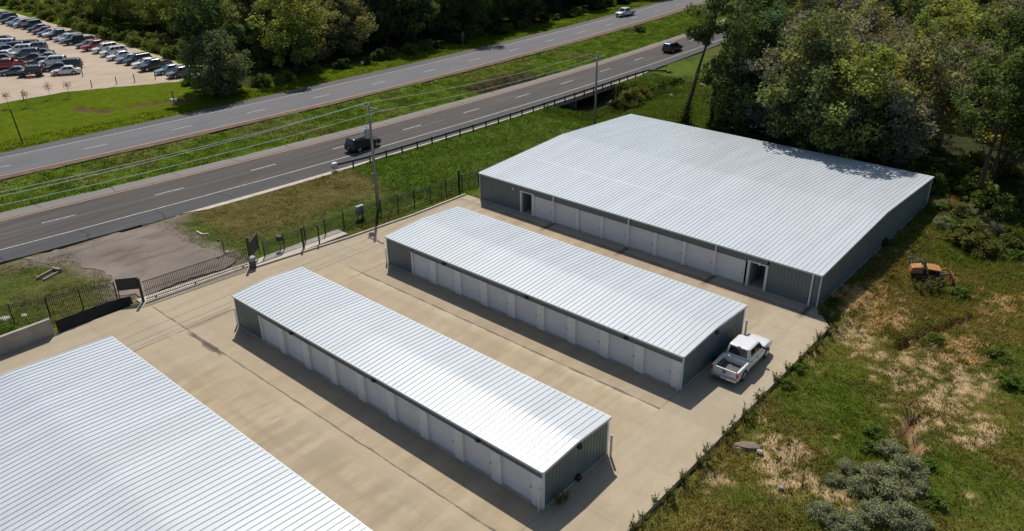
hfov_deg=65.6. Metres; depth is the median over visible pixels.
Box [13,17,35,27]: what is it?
parked van
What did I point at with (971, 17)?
tree
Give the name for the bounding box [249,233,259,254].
gate shield
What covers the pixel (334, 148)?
lane line
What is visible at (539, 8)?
tree
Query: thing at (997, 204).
bush
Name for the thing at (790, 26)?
tree
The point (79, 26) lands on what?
shrub
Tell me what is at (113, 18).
tree
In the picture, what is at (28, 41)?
parked suv
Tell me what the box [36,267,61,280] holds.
drain inlet
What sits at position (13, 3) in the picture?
shrub
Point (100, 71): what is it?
gravel car park
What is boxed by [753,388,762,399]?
weed
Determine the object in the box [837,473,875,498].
sage bush
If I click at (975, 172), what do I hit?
shrub
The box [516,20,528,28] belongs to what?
shrub
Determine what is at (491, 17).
tree
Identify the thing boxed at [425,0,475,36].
tree
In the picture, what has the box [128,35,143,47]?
shrub
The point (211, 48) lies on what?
round tree
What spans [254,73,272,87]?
shrub
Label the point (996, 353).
bush
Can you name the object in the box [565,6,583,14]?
shrub
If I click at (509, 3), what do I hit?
tree
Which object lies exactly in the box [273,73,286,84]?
shrub
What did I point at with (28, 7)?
shrub
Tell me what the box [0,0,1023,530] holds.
ground
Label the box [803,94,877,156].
tree
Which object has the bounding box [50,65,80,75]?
parked car
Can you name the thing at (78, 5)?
tree
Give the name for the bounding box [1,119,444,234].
pavement seam
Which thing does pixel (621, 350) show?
door
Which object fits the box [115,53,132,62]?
parked car
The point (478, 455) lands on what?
door
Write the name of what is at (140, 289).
gate post
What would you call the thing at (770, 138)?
shrub
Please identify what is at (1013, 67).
tree
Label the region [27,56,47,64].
parked car
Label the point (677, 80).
bush
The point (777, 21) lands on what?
tree
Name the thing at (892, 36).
tree
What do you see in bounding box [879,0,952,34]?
tree
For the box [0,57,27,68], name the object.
pickup truck
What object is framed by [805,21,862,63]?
tree
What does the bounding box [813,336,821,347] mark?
weed
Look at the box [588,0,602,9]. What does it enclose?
shrub
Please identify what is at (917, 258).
dead branches
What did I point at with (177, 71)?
parked suv
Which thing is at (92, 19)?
shrub
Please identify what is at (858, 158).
shrub
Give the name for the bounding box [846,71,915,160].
tree
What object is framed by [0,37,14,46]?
parked suv
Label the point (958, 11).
tree
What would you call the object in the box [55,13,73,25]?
shrub
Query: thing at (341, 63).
shrub
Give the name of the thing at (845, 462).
sage bush
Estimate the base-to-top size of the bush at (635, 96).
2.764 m
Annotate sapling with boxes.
[43,82,52,98]
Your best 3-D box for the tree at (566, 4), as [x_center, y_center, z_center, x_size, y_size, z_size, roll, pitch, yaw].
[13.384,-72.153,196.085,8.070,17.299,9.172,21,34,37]
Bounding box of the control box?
[275,235,282,246]
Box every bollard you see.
[234,308,237,324]
[537,488,539,512]
[609,434,612,457]
[676,371,679,391]
[744,320,747,334]
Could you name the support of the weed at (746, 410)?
on the concrete yard at (366, 465)
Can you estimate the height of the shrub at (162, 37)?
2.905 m
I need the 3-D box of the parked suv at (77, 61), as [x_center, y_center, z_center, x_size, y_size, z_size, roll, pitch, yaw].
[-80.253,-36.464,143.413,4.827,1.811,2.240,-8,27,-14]
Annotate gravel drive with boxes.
[21,215,235,297]
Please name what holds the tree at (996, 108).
on the ground at (56, 112)
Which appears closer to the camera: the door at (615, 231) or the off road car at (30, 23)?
the door at (615, 231)
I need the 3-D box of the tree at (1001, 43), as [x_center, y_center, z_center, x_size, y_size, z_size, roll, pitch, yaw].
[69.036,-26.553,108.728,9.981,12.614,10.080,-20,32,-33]
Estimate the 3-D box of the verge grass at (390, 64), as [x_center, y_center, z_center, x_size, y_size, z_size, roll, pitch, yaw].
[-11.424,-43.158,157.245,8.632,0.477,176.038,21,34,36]
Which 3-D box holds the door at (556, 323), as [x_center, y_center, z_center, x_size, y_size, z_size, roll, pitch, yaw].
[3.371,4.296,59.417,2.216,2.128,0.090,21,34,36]
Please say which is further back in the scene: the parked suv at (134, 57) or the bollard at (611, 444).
the parked suv at (134, 57)
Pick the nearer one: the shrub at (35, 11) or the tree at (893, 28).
the tree at (893, 28)
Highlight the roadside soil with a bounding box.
[0,0,714,179]
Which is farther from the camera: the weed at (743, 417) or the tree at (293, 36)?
the tree at (293, 36)
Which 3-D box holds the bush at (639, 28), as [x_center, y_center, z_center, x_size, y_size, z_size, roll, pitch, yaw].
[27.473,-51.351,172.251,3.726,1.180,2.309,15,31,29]
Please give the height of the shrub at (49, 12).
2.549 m
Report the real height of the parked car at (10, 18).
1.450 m
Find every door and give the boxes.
[261,317,279,347]
[285,331,304,363]
[310,346,330,378]
[337,361,358,395]
[365,377,387,413]
[396,395,419,432]
[413,253,430,280]
[429,414,454,453]
[437,263,454,290]
[462,273,480,301]
[464,434,491,475]
[488,284,507,313]
[503,457,531,499]
[516,295,536,325]
[535,196,551,220]
[545,308,567,338]
[555,203,575,228]
[576,320,599,352]
[579,210,599,236]
[603,217,626,244]
[609,334,634,367]
[629,226,653,253]
[644,349,672,383]
[656,234,682,262]
[685,243,712,272]
[715,252,745,282]
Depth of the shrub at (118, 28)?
172.23 m
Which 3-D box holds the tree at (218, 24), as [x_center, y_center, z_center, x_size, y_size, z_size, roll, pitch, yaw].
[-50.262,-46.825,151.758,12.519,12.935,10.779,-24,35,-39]
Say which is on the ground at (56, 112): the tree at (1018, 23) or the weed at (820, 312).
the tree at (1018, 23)
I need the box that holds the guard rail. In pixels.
[331,70,666,168]
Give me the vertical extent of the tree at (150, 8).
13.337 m
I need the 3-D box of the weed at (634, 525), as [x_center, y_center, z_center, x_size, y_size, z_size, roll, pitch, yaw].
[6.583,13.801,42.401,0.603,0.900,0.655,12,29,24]
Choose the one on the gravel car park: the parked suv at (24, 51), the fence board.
the parked suv at (24, 51)
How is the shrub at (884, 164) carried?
on the ground at (56, 112)
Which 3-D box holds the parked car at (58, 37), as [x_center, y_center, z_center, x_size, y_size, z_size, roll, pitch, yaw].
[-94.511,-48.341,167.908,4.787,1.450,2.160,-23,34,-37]
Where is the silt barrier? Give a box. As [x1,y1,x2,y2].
[55,295,132,332]
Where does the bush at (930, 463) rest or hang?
on the ground at (56, 112)
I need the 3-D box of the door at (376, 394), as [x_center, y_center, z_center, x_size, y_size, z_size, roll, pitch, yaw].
[-8.704,8.403,51.487,2.280,2.128,0.090,21,34,36]
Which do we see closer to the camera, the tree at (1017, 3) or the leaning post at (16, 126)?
the leaning post at (16, 126)
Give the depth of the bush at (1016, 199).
81.74 m
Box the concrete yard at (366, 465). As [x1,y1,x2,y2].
[0,195,828,530]
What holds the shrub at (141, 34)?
on the ground at (56, 112)
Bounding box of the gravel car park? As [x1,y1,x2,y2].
[0,9,197,103]
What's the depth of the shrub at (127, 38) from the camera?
161.98 m
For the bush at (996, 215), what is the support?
on the ground at (56, 112)
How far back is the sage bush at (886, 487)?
44.60 m
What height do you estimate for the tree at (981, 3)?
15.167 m
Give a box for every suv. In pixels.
[0,12,17,19]
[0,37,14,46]
[7,40,23,45]
[7,43,32,51]
[13,47,39,58]
[23,39,38,42]
[30,41,48,47]
[38,54,66,66]
[58,32,83,42]
[61,57,83,66]
[91,41,116,52]
[99,44,126,55]
[123,51,151,64]
[165,65,193,78]
[344,133,380,152]
[662,41,682,52]
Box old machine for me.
[908,261,954,285]
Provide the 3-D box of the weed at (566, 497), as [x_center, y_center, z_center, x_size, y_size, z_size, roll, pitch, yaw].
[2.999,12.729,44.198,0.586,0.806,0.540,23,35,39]
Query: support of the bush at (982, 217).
on the ground at (56, 112)
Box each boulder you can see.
[734,441,759,450]
[757,449,763,454]
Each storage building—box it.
[0,336,372,530]
[232,267,611,510]
[385,206,746,390]
[478,114,933,308]
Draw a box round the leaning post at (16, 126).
[10,109,22,142]
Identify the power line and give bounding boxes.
[0,112,374,205]
[2,102,367,195]
[2,103,362,191]
[368,54,587,102]
[377,55,603,111]
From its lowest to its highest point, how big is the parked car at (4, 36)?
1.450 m
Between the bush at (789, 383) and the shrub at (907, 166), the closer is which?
the bush at (789, 383)
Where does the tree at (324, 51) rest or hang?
on the ground at (56, 112)
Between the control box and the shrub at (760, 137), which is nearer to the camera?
the control box
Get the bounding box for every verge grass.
[0,0,662,150]
[0,104,668,334]
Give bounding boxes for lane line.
[3,10,658,166]
[43,40,690,222]
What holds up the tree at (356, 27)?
on the ground at (56, 112)
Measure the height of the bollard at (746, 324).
1.750 m
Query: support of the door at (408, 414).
in the storage building at (522, 435)
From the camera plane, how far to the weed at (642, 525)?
42.56 m
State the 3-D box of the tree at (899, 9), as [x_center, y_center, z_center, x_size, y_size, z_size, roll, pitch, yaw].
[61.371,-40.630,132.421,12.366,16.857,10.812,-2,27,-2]
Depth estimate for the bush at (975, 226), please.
75.00 m
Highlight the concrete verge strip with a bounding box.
[142,69,655,225]
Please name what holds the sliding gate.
on the gate pad
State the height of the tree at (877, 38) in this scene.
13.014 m
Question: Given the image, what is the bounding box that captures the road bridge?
[545,83,614,107]
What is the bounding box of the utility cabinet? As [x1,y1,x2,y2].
[355,204,364,219]
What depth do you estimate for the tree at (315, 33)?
147.27 m
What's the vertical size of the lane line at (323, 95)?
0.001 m
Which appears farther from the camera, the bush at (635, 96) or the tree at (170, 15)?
the tree at (170, 15)
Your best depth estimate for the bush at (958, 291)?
65.71 m
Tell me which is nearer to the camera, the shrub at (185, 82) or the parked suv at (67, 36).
the shrub at (185, 82)
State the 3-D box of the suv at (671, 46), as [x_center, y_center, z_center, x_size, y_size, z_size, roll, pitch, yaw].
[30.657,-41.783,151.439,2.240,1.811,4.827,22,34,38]
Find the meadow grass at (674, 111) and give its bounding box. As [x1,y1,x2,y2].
[534,73,745,128]
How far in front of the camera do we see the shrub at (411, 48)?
151.84 m
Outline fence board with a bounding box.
[115,277,138,297]
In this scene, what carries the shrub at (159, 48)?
on the ground at (56, 112)
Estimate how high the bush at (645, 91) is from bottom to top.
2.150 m
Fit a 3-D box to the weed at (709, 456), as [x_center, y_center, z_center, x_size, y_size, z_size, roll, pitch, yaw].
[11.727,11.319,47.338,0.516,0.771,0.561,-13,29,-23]
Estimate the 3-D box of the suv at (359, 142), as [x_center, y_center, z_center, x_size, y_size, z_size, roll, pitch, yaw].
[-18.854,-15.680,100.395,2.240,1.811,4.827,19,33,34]
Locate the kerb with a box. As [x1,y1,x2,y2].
[256,193,465,266]
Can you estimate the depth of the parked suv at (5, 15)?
190.82 m
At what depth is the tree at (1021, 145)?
79.11 m
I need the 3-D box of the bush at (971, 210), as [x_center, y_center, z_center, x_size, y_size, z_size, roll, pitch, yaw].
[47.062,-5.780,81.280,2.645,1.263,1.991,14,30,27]
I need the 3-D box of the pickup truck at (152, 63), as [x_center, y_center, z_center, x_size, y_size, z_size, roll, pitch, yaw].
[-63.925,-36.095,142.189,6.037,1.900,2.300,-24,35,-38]
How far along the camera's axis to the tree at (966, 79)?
92.13 m
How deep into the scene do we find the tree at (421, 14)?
168.10 m
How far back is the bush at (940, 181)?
84.69 m
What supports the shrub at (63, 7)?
on the ground at (56, 112)
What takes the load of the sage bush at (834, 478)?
on the ground at (56, 112)
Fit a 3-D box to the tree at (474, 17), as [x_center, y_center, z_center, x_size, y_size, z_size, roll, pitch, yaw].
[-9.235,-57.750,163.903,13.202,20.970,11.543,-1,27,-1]
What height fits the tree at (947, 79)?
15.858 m
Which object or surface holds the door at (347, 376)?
in the storage building at (522, 435)
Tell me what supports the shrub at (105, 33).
on the ground at (56, 112)
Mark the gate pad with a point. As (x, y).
(334, 235)
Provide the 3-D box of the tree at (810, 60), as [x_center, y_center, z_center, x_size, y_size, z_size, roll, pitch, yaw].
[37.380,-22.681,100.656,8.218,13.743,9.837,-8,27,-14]
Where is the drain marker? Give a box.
[169,91,177,101]
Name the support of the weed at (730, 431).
on the ground at (56, 112)
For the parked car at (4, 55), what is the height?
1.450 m
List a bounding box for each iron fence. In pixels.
[0,281,117,326]
[262,167,488,255]
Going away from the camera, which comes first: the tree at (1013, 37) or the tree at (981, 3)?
the tree at (1013, 37)
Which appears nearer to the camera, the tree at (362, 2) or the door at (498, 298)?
the door at (498, 298)
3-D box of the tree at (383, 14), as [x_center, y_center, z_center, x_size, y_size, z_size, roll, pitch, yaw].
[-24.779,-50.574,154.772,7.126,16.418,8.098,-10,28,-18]
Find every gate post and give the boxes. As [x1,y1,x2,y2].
[136,278,144,301]
[245,237,250,255]
[300,227,304,247]
[316,224,319,242]
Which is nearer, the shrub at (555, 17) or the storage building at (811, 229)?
the storage building at (811, 229)
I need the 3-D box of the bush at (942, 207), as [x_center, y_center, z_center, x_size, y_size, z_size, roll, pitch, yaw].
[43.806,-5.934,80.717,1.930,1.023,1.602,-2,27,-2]
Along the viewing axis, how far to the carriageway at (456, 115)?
95.84 m
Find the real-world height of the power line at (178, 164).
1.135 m
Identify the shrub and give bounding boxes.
[0,0,7,5]
[6,0,23,8]
[15,5,22,10]
[22,3,34,11]
[27,0,40,5]
[31,9,38,14]
[35,10,48,18]
[36,3,49,11]
[42,8,60,18]
[44,0,55,6]
[45,16,57,21]
[53,3,67,14]
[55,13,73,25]
[56,4,69,13]
[59,8,69,16]
[62,8,83,16]
[67,14,84,27]
[68,0,82,10]
[74,13,85,18]
[74,20,90,32]
[77,17,94,24]
[84,24,99,32]
[87,17,97,22]
[91,14,100,20]
[98,25,117,39]
[101,19,116,27]
[109,23,122,33]
[111,33,121,40]
[119,28,131,39]
[122,22,139,31]
[125,34,141,45]
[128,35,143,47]
[132,31,147,39]
[140,38,150,48]
[143,30,160,39]
[144,38,166,51]
[154,33,171,40]
[156,44,165,52]
[160,44,180,59]
[162,39,175,46]
[176,39,190,54]
[180,75,199,85]
[249,77,261,86]
[253,59,269,69]
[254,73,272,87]
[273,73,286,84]
[275,66,300,76]
[278,69,295,80]
[309,63,321,73]
[332,58,354,68]
[362,57,371,64]
[368,47,394,59]
[381,46,394,54]
[401,42,418,53]
[416,38,432,51]
[432,40,444,48]
[444,32,468,42]
[467,32,476,38]
[475,27,483,36]
[488,25,506,35]
[502,23,514,32]
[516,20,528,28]
[523,18,532,24]
[539,13,550,23]
[550,13,558,20]
[562,10,576,17]
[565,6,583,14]
[578,5,588,12]
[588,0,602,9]
[603,0,616,6]
[616,0,629,3]
[703,125,731,132]
[705,118,732,129]
[717,127,737,134]
[733,128,758,139]
[753,134,769,140]
[764,133,789,144]
[807,147,824,153]
[838,155,871,163]
[874,162,890,166]
[888,156,920,172]
[927,163,951,177]
[934,187,951,197]
[946,177,964,191]
[947,181,965,195]
[963,167,994,187]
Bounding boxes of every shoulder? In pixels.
[0,0,671,157]
[0,16,735,219]
[0,38,725,263]
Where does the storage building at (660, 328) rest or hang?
on the concrete yard at (366, 465)
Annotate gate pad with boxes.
[137,229,347,303]
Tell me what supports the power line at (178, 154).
attached to the utility pole at (367, 134)
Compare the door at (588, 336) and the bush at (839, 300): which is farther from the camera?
the bush at (839, 300)
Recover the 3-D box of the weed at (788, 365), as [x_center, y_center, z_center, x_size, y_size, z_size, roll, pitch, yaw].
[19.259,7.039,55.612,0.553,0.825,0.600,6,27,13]
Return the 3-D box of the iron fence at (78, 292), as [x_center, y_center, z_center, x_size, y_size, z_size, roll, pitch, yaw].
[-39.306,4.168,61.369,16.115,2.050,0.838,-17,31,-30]
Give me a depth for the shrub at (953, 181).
85.00 m
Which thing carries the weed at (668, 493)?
on the concrete yard at (366, 465)
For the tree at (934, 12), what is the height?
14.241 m
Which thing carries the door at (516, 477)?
in the storage building at (522, 435)
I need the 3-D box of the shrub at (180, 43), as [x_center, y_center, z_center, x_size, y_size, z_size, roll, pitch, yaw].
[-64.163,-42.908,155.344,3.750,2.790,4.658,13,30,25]
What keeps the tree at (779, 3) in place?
on the ground at (56, 112)
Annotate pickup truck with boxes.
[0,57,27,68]
[44,28,74,38]
[62,33,94,44]
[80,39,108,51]
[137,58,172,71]
[615,7,635,16]
[710,333,771,382]
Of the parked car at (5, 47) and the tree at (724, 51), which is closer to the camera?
the tree at (724, 51)
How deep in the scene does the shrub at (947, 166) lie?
88.66 m
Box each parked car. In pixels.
[0,16,19,22]
[0,35,15,39]
[0,44,13,49]
[0,50,15,54]
[0,53,15,59]
[0,65,24,75]
[5,18,21,24]
[17,52,40,60]
[26,23,50,31]
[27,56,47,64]
[31,26,55,33]
[36,28,54,35]
[39,48,54,53]
[40,51,59,55]
[44,62,70,71]
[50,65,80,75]
[52,32,68,40]
[75,39,92,47]
[106,50,131,60]
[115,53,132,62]
[131,57,150,66]
[154,63,179,74]
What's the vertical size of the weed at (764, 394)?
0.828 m
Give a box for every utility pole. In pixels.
[362,103,379,209]
[591,52,604,123]
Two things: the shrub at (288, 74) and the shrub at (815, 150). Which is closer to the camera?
the shrub at (815, 150)
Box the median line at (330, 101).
[2,0,703,175]
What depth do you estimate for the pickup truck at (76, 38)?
163.67 m
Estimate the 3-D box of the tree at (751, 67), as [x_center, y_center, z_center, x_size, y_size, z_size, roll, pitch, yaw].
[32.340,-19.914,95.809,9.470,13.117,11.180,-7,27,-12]
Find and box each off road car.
[16,64,44,77]
[21,19,41,28]
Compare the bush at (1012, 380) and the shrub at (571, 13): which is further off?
the shrub at (571, 13)
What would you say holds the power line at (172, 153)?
attached to the utility pole at (367, 134)
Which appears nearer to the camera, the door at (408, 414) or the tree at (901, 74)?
the door at (408, 414)
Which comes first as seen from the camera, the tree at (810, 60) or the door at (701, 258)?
the door at (701, 258)
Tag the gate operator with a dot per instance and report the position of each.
(252, 261)
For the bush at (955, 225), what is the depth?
77.19 m
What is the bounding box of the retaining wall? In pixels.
[0,318,54,355]
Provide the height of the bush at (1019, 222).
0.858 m
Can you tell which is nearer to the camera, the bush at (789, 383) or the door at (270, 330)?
the bush at (789, 383)
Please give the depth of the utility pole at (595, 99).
106.61 m
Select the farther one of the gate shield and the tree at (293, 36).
the tree at (293, 36)
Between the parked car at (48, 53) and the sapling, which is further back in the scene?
the parked car at (48, 53)
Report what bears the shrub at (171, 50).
on the ground at (56, 112)
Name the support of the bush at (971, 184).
on the ground at (56, 112)
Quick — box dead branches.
[904,253,930,262]
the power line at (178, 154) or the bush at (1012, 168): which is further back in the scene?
the bush at (1012, 168)
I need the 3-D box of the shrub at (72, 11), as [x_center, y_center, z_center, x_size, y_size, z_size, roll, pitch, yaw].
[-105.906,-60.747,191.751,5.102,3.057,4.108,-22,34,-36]
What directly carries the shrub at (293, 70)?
on the ground at (56, 112)
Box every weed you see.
[553,490,566,503]
[560,488,570,500]
[629,513,640,530]
[639,518,647,528]
[650,493,658,501]
[664,487,673,495]
[669,485,677,497]
[679,469,688,482]
[695,451,707,463]
[704,449,712,460]
[727,424,735,434]
[729,414,739,429]
[741,408,749,421]
[742,402,752,414]
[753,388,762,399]
[760,387,768,397]
[772,370,782,381]
[785,360,791,369]
[798,348,806,362]
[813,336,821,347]
[817,305,825,314]
[912,278,921,289]
[918,281,928,292]
[922,274,933,289]
[928,278,939,293]
[933,272,945,289]
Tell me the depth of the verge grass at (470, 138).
89.47 m
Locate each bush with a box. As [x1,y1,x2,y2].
[606,99,622,107]
[617,86,645,108]
[632,26,645,31]
[636,85,653,97]
[657,83,666,89]
[671,77,685,83]
[780,378,796,389]
[792,361,804,371]
[804,499,846,528]
[821,471,848,486]
[824,508,870,530]
[828,295,846,306]
[837,457,859,476]
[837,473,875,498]
[851,497,890,526]
[859,437,880,452]
[860,460,898,498]
[862,421,885,438]
[871,438,907,459]
[873,473,917,507]
[879,498,926,530]
[881,237,893,246]
[889,452,930,490]
[901,507,936,530]
[902,475,933,497]
[920,166,949,190]
[920,455,941,471]
[922,489,949,509]
[926,331,946,344]
[928,162,953,176]
[931,199,947,211]
[931,202,949,210]
[932,211,957,219]
[933,214,953,232]
[942,219,959,229]
[942,229,968,250]
[945,202,969,218]
[947,285,970,300]
[952,217,963,224]
[954,175,999,203]
[955,232,989,259]
[956,147,992,169]
[956,218,991,239]
[957,190,994,208]
[957,217,985,229]
[962,202,984,216]
[974,239,1006,260]
[977,213,991,221]
[983,206,1018,219]
[984,220,1005,234]
[984,345,1015,363]
[987,201,1020,221]
[988,156,1023,178]
[988,203,1003,209]
[993,371,1023,390]
[995,192,1021,210]
[997,232,1023,248]
[999,225,1017,235]
[1007,248,1023,260]
[1012,218,1023,227]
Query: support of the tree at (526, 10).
on the ground at (56, 112)
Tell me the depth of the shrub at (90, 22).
179.70 m
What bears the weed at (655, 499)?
on the concrete yard at (366, 465)
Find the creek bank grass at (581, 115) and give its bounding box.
[539,80,669,120]
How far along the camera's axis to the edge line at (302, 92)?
124.42 m
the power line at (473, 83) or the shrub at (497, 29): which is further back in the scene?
the shrub at (497, 29)
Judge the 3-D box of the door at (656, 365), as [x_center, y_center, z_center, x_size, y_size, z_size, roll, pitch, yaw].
[10.001,6.825,54.201,2.216,2.128,0.090,21,34,36]
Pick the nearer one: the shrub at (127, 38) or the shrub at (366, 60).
the shrub at (366, 60)
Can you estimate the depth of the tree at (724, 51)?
102.17 m
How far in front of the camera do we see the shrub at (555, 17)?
184.18 m
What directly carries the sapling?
on the ground at (56, 112)
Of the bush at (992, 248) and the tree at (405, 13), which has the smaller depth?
the bush at (992, 248)
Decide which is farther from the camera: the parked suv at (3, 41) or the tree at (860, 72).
the parked suv at (3, 41)
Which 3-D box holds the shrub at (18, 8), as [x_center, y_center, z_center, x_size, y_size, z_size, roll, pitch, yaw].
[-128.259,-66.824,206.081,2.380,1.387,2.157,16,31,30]
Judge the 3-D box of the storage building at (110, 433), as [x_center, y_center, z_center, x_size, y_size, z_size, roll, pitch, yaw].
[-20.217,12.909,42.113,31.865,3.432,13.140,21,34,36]
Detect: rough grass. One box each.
[634,198,1023,530]
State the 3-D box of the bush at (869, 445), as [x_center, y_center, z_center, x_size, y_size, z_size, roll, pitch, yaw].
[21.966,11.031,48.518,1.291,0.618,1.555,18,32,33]
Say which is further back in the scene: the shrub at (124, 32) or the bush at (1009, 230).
the shrub at (124, 32)
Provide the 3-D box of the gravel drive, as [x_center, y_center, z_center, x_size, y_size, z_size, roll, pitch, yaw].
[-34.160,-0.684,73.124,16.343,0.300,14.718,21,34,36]
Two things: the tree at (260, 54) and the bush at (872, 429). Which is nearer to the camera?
the bush at (872, 429)
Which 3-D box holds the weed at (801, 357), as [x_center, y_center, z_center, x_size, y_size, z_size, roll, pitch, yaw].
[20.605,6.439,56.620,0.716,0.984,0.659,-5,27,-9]
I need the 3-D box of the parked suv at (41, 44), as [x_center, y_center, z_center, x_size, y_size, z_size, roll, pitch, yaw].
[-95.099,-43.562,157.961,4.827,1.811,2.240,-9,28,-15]
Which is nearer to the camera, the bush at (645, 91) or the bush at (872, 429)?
the bush at (872, 429)
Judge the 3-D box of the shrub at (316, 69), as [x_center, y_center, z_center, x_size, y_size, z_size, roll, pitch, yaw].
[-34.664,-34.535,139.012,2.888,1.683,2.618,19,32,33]
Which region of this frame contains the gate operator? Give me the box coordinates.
[247,255,256,268]
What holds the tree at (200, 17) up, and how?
on the ground at (56, 112)
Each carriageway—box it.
[0,0,704,176]
[0,23,731,250]
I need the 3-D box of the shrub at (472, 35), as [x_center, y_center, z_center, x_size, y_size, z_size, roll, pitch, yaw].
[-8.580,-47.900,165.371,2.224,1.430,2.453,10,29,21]
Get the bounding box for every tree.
[58,0,95,17]
[80,0,117,20]
[98,0,154,30]
[99,0,127,25]
[129,0,178,34]
[154,0,193,35]
[173,0,245,73]
[177,28,255,97]
[183,0,222,29]
[195,0,246,55]
[216,15,251,50]
[221,0,272,58]
[226,0,300,61]
[231,0,271,56]
[238,2,279,64]
[245,0,328,69]
[273,1,321,56]
[275,0,328,56]
[290,0,348,62]
[316,0,358,47]
[321,0,378,56]
[322,0,374,50]
[339,0,392,45]
[359,1,380,42]
[367,0,400,46]
[387,0,410,37]
[390,0,435,33]
[391,0,440,44]
[418,0,435,32]
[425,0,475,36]
[440,8,464,26]
[443,0,492,33]
[462,0,503,29]
[488,0,515,24]
[500,0,540,22]
[517,0,546,19]
[545,0,562,10]
[561,0,577,7]
[582,0,599,4]
[676,0,752,124]
[693,0,786,122]
[707,75,719,121]
[710,9,777,133]
[714,0,792,100]
[718,29,782,98]
[730,0,744,7]
[730,44,809,136]
[733,7,793,136]
[755,7,901,150]
[769,0,792,25]
[772,17,816,120]
[775,62,847,150]
[779,6,796,28]
[780,0,834,24]
[781,31,850,86]
[785,0,836,19]
[787,0,833,34]
[797,34,919,162]
[799,6,828,30]
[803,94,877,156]
[804,2,868,44]
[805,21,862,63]
[816,3,885,46]
[819,0,862,10]
[830,2,907,48]
[832,41,896,127]
[833,0,888,30]
[845,0,918,77]
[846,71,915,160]
[850,77,941,163]
[853,31,899,62]
[860,29,980,156]
[867,0,926,31]
[875,32,922,57]
[878,18,914,51]
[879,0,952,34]
[879,54,935,98]
[888,9,919,44]
[891,45,946,102]
[902,0,980,44]
[916,11,990,83]
[916,20,967,109]
[917,0,982,31]
[921,37,1002,150]
[928,0,975,40]
[945,3,1002,85]
[949,83,1023,176]
[950,46,1023,190]
[954,1,1018,100]
[958,7,1023,132]
[962,67,1023,182]
[964,0,1011,17]
[976,28,1017,103]
[981,0,1023,12]
[996,27,1023,54]
[1001,101,1023,212]
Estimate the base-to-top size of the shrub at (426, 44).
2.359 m
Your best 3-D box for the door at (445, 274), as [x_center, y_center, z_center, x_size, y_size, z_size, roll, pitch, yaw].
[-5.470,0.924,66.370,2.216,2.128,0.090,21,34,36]
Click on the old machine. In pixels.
(919, 272)
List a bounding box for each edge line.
[0,36,685,220]
[1,38,723,249]
[2,0,672,157]
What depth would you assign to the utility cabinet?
80.11 m
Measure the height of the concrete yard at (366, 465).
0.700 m
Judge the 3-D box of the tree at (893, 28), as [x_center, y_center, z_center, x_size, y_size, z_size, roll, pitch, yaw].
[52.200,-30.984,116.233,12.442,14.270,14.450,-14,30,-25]
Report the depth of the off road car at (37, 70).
137.75 m
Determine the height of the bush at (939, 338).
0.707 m
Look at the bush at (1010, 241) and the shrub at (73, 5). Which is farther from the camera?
the shrub at (73, 5)
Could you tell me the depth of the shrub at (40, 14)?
192.67 m
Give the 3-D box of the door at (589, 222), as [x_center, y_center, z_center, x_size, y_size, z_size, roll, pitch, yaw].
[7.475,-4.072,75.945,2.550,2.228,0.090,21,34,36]
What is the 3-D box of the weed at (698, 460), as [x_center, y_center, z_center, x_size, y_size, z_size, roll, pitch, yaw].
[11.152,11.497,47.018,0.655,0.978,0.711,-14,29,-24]
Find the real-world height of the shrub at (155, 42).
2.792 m
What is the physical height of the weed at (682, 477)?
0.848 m
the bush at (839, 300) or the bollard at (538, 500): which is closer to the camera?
the bollard at (538, 500)
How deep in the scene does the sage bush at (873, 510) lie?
43.32 m
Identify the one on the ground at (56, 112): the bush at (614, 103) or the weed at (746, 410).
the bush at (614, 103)
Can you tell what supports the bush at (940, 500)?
on the ground at (56, 112)
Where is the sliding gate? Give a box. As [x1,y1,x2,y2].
[142,248,281,302]
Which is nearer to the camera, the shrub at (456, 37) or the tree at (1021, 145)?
the tree at (1021, 145)
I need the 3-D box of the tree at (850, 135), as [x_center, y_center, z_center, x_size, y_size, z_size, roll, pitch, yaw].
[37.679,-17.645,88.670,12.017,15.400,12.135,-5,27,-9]
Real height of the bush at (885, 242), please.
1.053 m
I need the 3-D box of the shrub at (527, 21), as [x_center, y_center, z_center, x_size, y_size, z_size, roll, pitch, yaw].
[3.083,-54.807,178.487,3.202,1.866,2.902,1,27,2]
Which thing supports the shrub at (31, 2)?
on the ground at (56, 112)
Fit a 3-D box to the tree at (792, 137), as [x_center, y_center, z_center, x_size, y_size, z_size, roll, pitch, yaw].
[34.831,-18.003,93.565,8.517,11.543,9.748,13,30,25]
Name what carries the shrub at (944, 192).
on the ground at (56, 112)
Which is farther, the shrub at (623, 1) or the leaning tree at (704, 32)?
the shrub at (623, 1)
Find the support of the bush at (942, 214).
on the ground at (56, 112)
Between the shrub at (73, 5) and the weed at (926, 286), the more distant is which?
the shrub at (73, 5)

